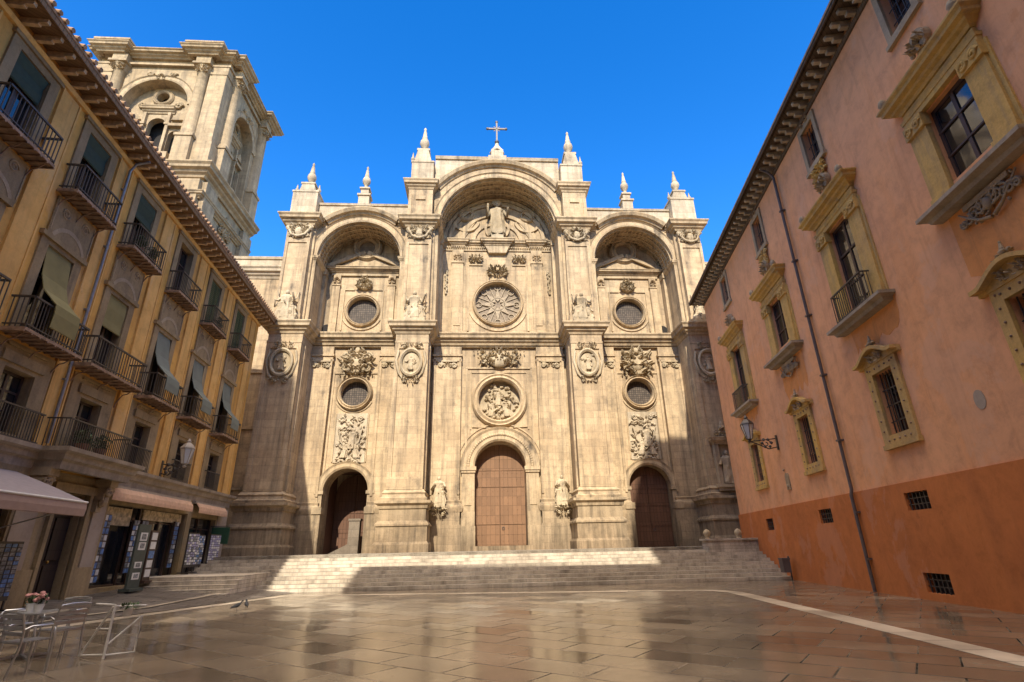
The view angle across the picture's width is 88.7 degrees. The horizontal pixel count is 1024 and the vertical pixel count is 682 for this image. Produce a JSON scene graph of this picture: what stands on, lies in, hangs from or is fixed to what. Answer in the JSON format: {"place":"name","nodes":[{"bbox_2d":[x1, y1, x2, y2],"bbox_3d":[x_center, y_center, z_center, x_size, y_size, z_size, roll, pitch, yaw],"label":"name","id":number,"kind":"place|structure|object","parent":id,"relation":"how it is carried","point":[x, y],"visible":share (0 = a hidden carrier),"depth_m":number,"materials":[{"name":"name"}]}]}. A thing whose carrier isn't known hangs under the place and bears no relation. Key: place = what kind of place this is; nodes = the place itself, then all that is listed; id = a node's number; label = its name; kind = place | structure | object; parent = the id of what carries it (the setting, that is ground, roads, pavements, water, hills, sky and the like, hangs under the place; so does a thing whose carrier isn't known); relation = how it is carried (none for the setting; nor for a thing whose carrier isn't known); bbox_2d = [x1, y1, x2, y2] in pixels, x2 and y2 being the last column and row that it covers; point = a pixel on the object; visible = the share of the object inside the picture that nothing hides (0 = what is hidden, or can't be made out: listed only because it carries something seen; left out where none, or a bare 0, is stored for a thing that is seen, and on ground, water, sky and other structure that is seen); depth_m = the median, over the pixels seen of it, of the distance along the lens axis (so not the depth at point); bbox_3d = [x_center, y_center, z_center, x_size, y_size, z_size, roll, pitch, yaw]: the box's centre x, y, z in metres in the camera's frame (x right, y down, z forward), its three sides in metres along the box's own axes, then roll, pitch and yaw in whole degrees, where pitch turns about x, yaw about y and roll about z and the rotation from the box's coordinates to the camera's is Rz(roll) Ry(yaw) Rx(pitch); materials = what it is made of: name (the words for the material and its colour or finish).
{"place":"outdoors","nodes":[
{"label":"outdoors","id":0,"kind":"place"},
{"bbox_2d":[0,588,293,631],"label":"pavement","id":1,"kind":"structure","parent":0,"point":[149,597],"depth_m":18.27,"materials":[{"name":"grey stone"}]},
{"bbox_2d":[0,541,23,610],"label":"postcard rack","id":2,"kind":"object","parent":1,"relation":"on","point":[10,553],"visible":1,"depth_m":13.84,"materials":[{"name":"metal"}]},
{"bbox_2d":[33,595,210,622],"bbox_3d":[-11.852,8.819,17.624,0.676,0.142,9.941,-3,-22,4],"label":"paving band","id":3,"kind":"object","parent":1,"relation":"on","point":[142,607],"visible":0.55,"depth_m":17.19,"materials":[{"name":"beige stone"}]},
{"bbox_2d":[118,524,151,591],"bbox_3d":[-14.348,8.296,20.098,0.400,2.370,0.840,-1,-22,-2],"label":"sign board","id":4,"kind":"object","parent":1,"relation":"on","point":[134,572],"visible":1,"depth_m":20.01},
{"bbox_2d":[87,36,283,255],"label":"bell tower","id":5,"kind":"structure","parent":0,"point":[208,121],"depth_m":51.34,"materials":[{"name":"stone"}]},
{"bbox_2d":[54,0,829,261],"label":"sky","id":6,"kind":"structure","parent":0,"point":[646,91],"materials":[{"name":"blue"}]},
{"bbox_2d":[0,580,1023,681],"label":"plaza ground","id":7,"kind":"structure","parent":0,"point":[675,636],"depth_m":9.86,"materials":[{"name":"stone"}]},
{"bbox_2d":[0,600,45,650],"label":"cafe chair","id":8,"kind":"object","parent":7,"relation":"on","point":[19,609],"visible":0.22,"depth_m":10.42,"materials":[{"name":"metal"}]},
{"bbox_2d":[0,611,56,679],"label":"cafe chair","id":9,"kind":"object","parent":7,"relation":"on","point":[15,624],"visible":1,"depth_m":7.90,"materials":[{"name":"metal"}]},
{"bbox_2d":[0,609,68,659],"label":"cafe table","id":10,"kind":"object","parent":7,"relation":"on","point":[22,654],"visible":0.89,"depth_m":9.18,"materials":[{"name":"metal"}]},
{"bbox_2d":[25,593,38,611],"bbox_3d":[-8.697,4.733,9.510,0.255,0.312,0.232,-10,-23,22],"label":"potted plant","id":11,"kind":"object","parent":10,"relation":"on","point":[29,606],"visible":0.73,"depth_m":9.45,"materials":[{"name":"white plant"}]},
{"bbox_2d":[33,591,49,612],"bbox_3d":[-8.348,4.609,9.264,0.237,0.347,0.230,-1,-22,0],"label":"potted plant","id":12,"kind":"object","parent":10,"relation":"on","point":[41,596],"visible":1,"depth_m":9.23,"materials":[{"name":"pink plant"}]},
{"bbox_2d":[26,602,91,661],"bbox_3d":[-7.911,5.066,9.184,0.550,0.876,0.572,-8,-23,17],"label":"cafe chair","id":13,"kind":"object","parent":7,"relation":"on","point":[77,613],"visible":0.91,"depth_m":9.19,"materials":[{"name":"metal"}]},
{"bbox_2d":[33,596,91,650],"bbox_3d":[-8.784,5.524,10.291,0.572,0.876,0.550,1,-22,-5],"label":"cafe chair","id":14,"kind":"object","parent":7,"relation":"on","point":[68,599],"visible":0.47,"depth_m":10.47,"materials":[{"name":"metal"}]},
{"bbox_2d":[78,603,146,658],"bbox_3d":[-7.071,5.074,9.205,0.914,0.838,0.379,-1,-22,-1],"label":"folding frame","id":15,"kind":"object","parent":7,"relation":"on","point":[107,642],"visible":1,"depth_m":9.11,"materials":[{"name":"white paint"}]},
{"bbox_2d":[120,601,141,616],"bbox_3d":[-6.837,4.779,9.352,0.349,0.245,0.378,-1,-22,0],"label":"potted plant","id":16,"kind":"object","parent":15,"relation":"on","point":[127,611],"visible":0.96,"depth_m":9.30,"materials":[{"name":"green plant"}]},
{"bbox_2d":[0,0,277,608],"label":"apartment building","id":17,"kind":"structure","parent":7,"relation":"on","point":[110,330],"depth_m":18.54,"materials":[{"name":"paint"}]},
{"bbox_2d":[0,369,23,431],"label":"window","id":18,"kind":"structure","parent":17,"relation":"in","point":[11,383],"depth_m":15.30,"materials":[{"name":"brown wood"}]},
{"bbox_2d":[0,77,32,130],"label":"window","id":19,"kind":"structure","parent":17,"relation":"in","point":[10,79],"depth_m":15.23,"materials":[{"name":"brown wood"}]},
{"bbox_2d":[21,258,51,333],"bbox_3d":[-14.757,-1.478,16.291,0.070,2.850,1.220,2,-22,-7],"label":"window","id":20,"kind":"structure","parent":17,"relation":"in","point":[38,290],"depth_m":16.31,"materials":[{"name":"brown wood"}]},
{"bbox_2d":[0,468,88,528],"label":"shop awning","id":21,"kind":"object","parent":17,"relation":"attached to","point":[20,491],"visible":1,"depth_m":13.81,"materials":[{"name":"white fabric"}]},
{"bbox_2d":[30,496,76,600],"bbox_3d":[-15.047,6.665,16.962,0.198,3.320,1.600,2,-22,-7],"label":"street door","id":22,"kind":"structure","parent":17,"relation":"in","point":[48,566],"depth_m":17.14,"materials":[{"name":"brown wood"}]},
{"bbox_2d":[67,401,92,446],"bbox_3d":[-15.113,2.953,18.111,0.070,1.770,1.200,2,-22,-7],"label":"window","id":23,"kind":"structure","parent":17,"relation":"in","point":[84,411],"depth_m":18.45,"materials":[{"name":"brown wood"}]},
{"bbox_2d":[73,429,91,449],"bbox_3d":[-14.277,3.325,17.436,0.618,0.846,0.898,2,-22,-7],"label":"potted plant","id":24,"kind":"object","parent":17,"relation":"on","point":[90,439],"visible":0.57,"depth_m":17.34,"materials":[{"name":"green plant"}]},
{"bbox_2d":[72,157,97,198],"bbox_3d":[-14.868,-5.832,18.124,0.070,2.500,1.240,2,-22,-7],"label":"window","id":25,"kind":"structure","parent":17,"relation":"in","point":[83,161],"depth_m":18.23,"materials":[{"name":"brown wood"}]},
{"bbox_2d":[89,435,112,454],"bbox_3d":[-14.409,3.652,18.362,0.584,0.927,0.939,2,-22,-7],"label":"potted plant","id":26,"kind":"object","parent":17,"relation":"on","point":[100,445],"visible":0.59,"depth_m":18.29,"materials":[{"name":"green plant"}]},
{"bbox_2d":[92,326,113,367],"bbox_3d":[-15.183,-0.245,19.378,0.070,2.850,1.220,2,-22,-7],"label":"window","id":27,"kind":"structure","parent":17,"relation":"in","point":[104,332],"depth_m":19.47,"materials":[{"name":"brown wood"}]},
{"bbox_2d":[127,424,143,463],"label":"window","id":28,"kind":"structure","parent":17,"relation":"in","point":[137,433],"depth_m":21.71,"materials":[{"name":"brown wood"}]},
{"bbox_2d":[128,217,143,244],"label":"window","id":29,"kind":"structure","parent":17,"relation":"in","point":[136,220],"depth_m":21.26,"materials":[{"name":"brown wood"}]},
{"bbox_2d":[134,235,148,252],"bbox_3d":[-14.577,-3.802,20.559,0.437,0.908,0.679,2,-22,-7],"label":"potted plant","id":30,"kind":"object","parent":17,"relation":"on","point":[141,242],"visible":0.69,"depth_m":20.53,"materials":[{"name":"green plant"}]},
{"bbox_2d":[144,341,158,394],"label":"window","id":31,"kind":"structure","parent":17,"relation":"in","point":[154,367],"depth_m":22.80,"materials":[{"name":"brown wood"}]},
{"bbox_2d":[146,247,158,263],"bbox_3d":[-14.675,-3.448,21.379,0.421,0.858,0.643,2,-22,-7],"label":"potted plant","id":32,"kind":"object","parent":17,"relation":"on","point":[153,254],"visible":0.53,"depth_m":21.36,"materials":[{"name":"green plant"}]},
{"bbox_2d":[112,485,192,511],"bbox_3d":[-15.234,6.774,22.348,0.360,0.566,6.850,2,-22,-7],"label":"shop awning","id":33,"kind":"object","parent":17,"relation":"attached to","point":[128,494],"visible":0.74,"depth_m":21.79,"materials":[{"name":"fabric"}]},
{"bbox_2d":[159,438,194,476],"bbox_3d":[-14.945,5.204,23.421,1.213,1.690,0.608,2,-22,-7],"label":"wall lantern","id":34,"kind":"object","parent":17,"relation":"attached to","point":[187,449],"depth_m":23.34,"materials":[{"name":"glass"}]},
{"bbox_2d":[171,442,183,477],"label":"window","id":35,"kind":"structure","parent":17,"relation":"in","point":[178,457],"depth_m":25.22,"materials":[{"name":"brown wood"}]},
{"bbox_2d":[171,248,187,289],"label":"window","id":36,"kind":"structure","parent":17,"relation":"in","point":[182,258],"depth_m":24.89,"materials":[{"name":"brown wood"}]},
{"bbox_2d":[183,369,193,415],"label":"window","id":37,"kind":"structure","parent":17,"relation":"in","point":[191,388],"depth_m":26.16,"materials":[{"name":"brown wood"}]},
{"bbox_2d":[205,455,213,486],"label":"window","id":38,"kind":"structure","parent":17,"relation":"in","point":[211,457],"depth_m":28.65,"materials":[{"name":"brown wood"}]},
{"bbox_2d":[193,501,226,516],"bbox_3d":[-15.983,8.953,27.806,0.360,0.566,3.800,2,-22,-7],"label":"shop awning","id":39,"kind":"object","parent":17,"relation":"attached to","point":[211,509],"visible":1,"depth_m":27.59,"materials":[{"name":"fabric"}]},
{"bbox_2d":[215,391,222,432],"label":"window","id":40,"kind":"structure","parent":17,"relation":"in","point":[221,402],"depth_m":29.75,"materials":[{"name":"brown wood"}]},
{"bbox_2d":[211,526,229,543],"bbox_3d":[-15.852,10.496,28.348,1.000,0.920,0.100,2,-22,-7],"label":"hanging sign","id":41,"kind":"object","parent":17,"relation":"attached to","point":[223,531],"visible":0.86,"depth_m":28.36,"materials":[{"name":"metal"}]},
{"bbox_2d":[230,600,243,610],"bbox_3d":[-8.467,8.151,16.145,0.355,0.291,0.120,10,-24,-26],"label":"pigeon","id":42,"kind":"object","parent":7,"relation":"on","point":[236,605],"visible":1,"depth_m":16.10,"materials":[{"name":"grey"}]},
{"bbox_2d":[138,546,791,595],"bbox_3d":[-0.821,13.701,31.810,36.500,1.800,22.740,0,-22,-4],"label":"stone stairway","id":43,"kind":"object","parent":7,"relation":"on","point":[222,576],"visible":0.54,"depth_m":25.23,"materials":[{"name":"beige stone"}]},
{"bbox_2d":[139,530,158,583],"bbox_3d":[-14.897,8.861,21.534,0.300,2.000,0.600,2,-22,-7],"label":"poster stand","id":44,"kind":"object","parent":43,"relation":"on","point":[148,560],"visible":0.98,"depth_m":21.45,"materials":[{"name":"white paper"}]},
{"bbox_2d":[176,533,199,573],"bbox_3d":[-15.119,9.964,24.645,0.500,1.750,0.850,-2,-22,1],"label":"postcard rack","id":45,"kind":"object","parent":43,"relation":"on","point":[190,553],"visible":1,"depth_m":24.62,"materials":[{"name":"paper"}]},
{"bbox_2d":[193,535,205,570],"bbox_3d":[-15.431,10.462,25.814,0.500,1.700,0.500,-2,-22,1],"label":"postcard rack","id":46,"kind":"object","parent":43,"relation":"on","point":[199,551],"visible":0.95,"depth_m":25.82,"materials":[{"name":"paper"}]},
{"bbox_2d":[205,534,220,563],"bbox_3d":[-15.448,10.898,27.049,0.500,1.700,0.950,-2,-22,1],"label":"postcard rack","id":47,"kind":"object","parent":43,"relation":"on","point":[213,545],"visible":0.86,"depth_m":27.03,"materials":[{"name":"paper"}]},
{"bbox_2d":[699,528,758,551],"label":"stone block wall","id":48,"kind":"structure","parent":43,"relation":"on","point":[738,543],"depth_m":28.27,"materials":[{"name":"beige stone"}]},
{"bbox_2d":[221,121,741,556],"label":"cathedral","id":49,"kind":"structure","parent":7,"relation":"on","point":[496,349],"depth_m":37.34,"materials":[{"name":"stone"}]},
{"bbox_2d":[330,475,367,552],"bbox_3d":[-11.174,12.260,37.226,2.880,5.290,0.180,0,-22,-4],"label":"door","id":50,"kind":"structure","parent":49,"relation":"in","point":[351,496],"depth_m":37.32,"materials":[{"name":"brown wood"}]},
{"bbox_2d":[475,445,525,545],"bbox_3d":[-0.826,10.510,36.043,3.440,6.690,0.180,0,-22,-4],"label":"door","id":51,"kind":"structure","parent":49,"relation":"in","point":[499,487],"depth_m":35.89,"materials":[{"name":"brown wood"}]},
{"bbox_2d":[629,467,674,546],"bbox_3d":[9.441,11.357,36.087,2.880,5.290,0.180,0,-22,-4],"label":"door","id":52,"kind":"structure","parent":49,"relation":"in","point":[649,492],"depth_m":36.00,"materials":[{"name":"brown wood"}]},
{"bbox_2d":[0,590,1023,665],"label":"paving band","id":53,"kind":"object","parent":7,"relation":"attached to","point":[986,652],"visible":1,"depth_m":11.68,"materials":[{"name":"beige stone"}]},
{"bbox_2d":[778,556,793,580],"bbox_3d":[12.509,10.353,23.869,0.428,1.030,0.520,-3,-22,5],"label":"waste bin","id":54,"kind":"object","parent":7,"relation":"on","point":[785,565],"visible":1,"depth_m":23.73,"materials":[{"name":"metal"}]},
{"bbox_2d":[688,0,1023,613],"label":"palace building","id":55,"kind":"structure","parent":7,"relation":"on","point":[858,294],"depth_m":15.97,"materials":[{"name":"paint"}]},
{"bbox_2d":[735,349,747,400],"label":"window","id":56,"kind":"structure","parent":55,"relation":"in","point":[739,361],"depth_m":30.00,"materials":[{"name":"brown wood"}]},
{"bbox_2d":[740,415,778,449],"bbox_3d":[11.921,4.414,25.304,1.527,1.750,0.640,-3,-22,5],"label":"wall lantern","id":57,"kind":"object","parent":55,"relation":"attached to","point":[746,425],"depth_m":25.20,"materials":[{"name":"glass"}]},
{"bbox_2d":[772,300,788,347],"bbox_3d":[12.405,-0.901,23.931,0.085,2.200,1.500,-3,-22,5],"label":"window","id":58,"kind":"structure","parent":55,"relation":"in","point":[777,308],"depth_m":24.24,"materials":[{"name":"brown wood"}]},
{"bbox_2d":[806,418,816,461],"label":"window","id":59,"kind":"structure","parent":55,"relation":"in","point":[806,418],"depth_m":22.17,"materials":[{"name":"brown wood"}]},
{"bbox_2d":[810,129,819,156],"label":"window","id":60,"kind":"structure","parent":55,"relation":"in","point":[812,134],"depth_m":20.45,"materials":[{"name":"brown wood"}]},
{"bbox_2d":[832,219,869,307],"bbox_3d":[11.719,-2.660,17.894,0.085,3.350,1.500,-3,-22,5],"label":"window","id":61,"kind":"structure","parent":55,"relation":"in","point":[846,248],"depth_m":18.22,"materials":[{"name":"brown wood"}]},
{"bbox_2d":[885,371,908,430],"bbox_3d":[11.989,1.811,16.025,0.085,1.950,1.050,-3,-22,5],"label":"window","id":62,"kind":"structure","parent":55,"relation":"in","point":[888,375],"depth_m":16.36,"materials":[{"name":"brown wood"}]},
{"bbox_2d":[890,0,910,22],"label":"window","id":63,"kind":"structure","parent":55,"relation":"in","point":[900,2],"depth_m":15.11,"materials":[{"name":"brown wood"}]},
{"bbox_2d":[931,79,992,177],"bbox_3d":[11.072,-5.288,12.789,0.085,2.200,1.500,-3,-22,5],"label":"window","id":64,"kind":"structure","parent":55,"relation":"in","point":[963,131],"depth_m":12.91,"materials":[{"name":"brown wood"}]}
]}

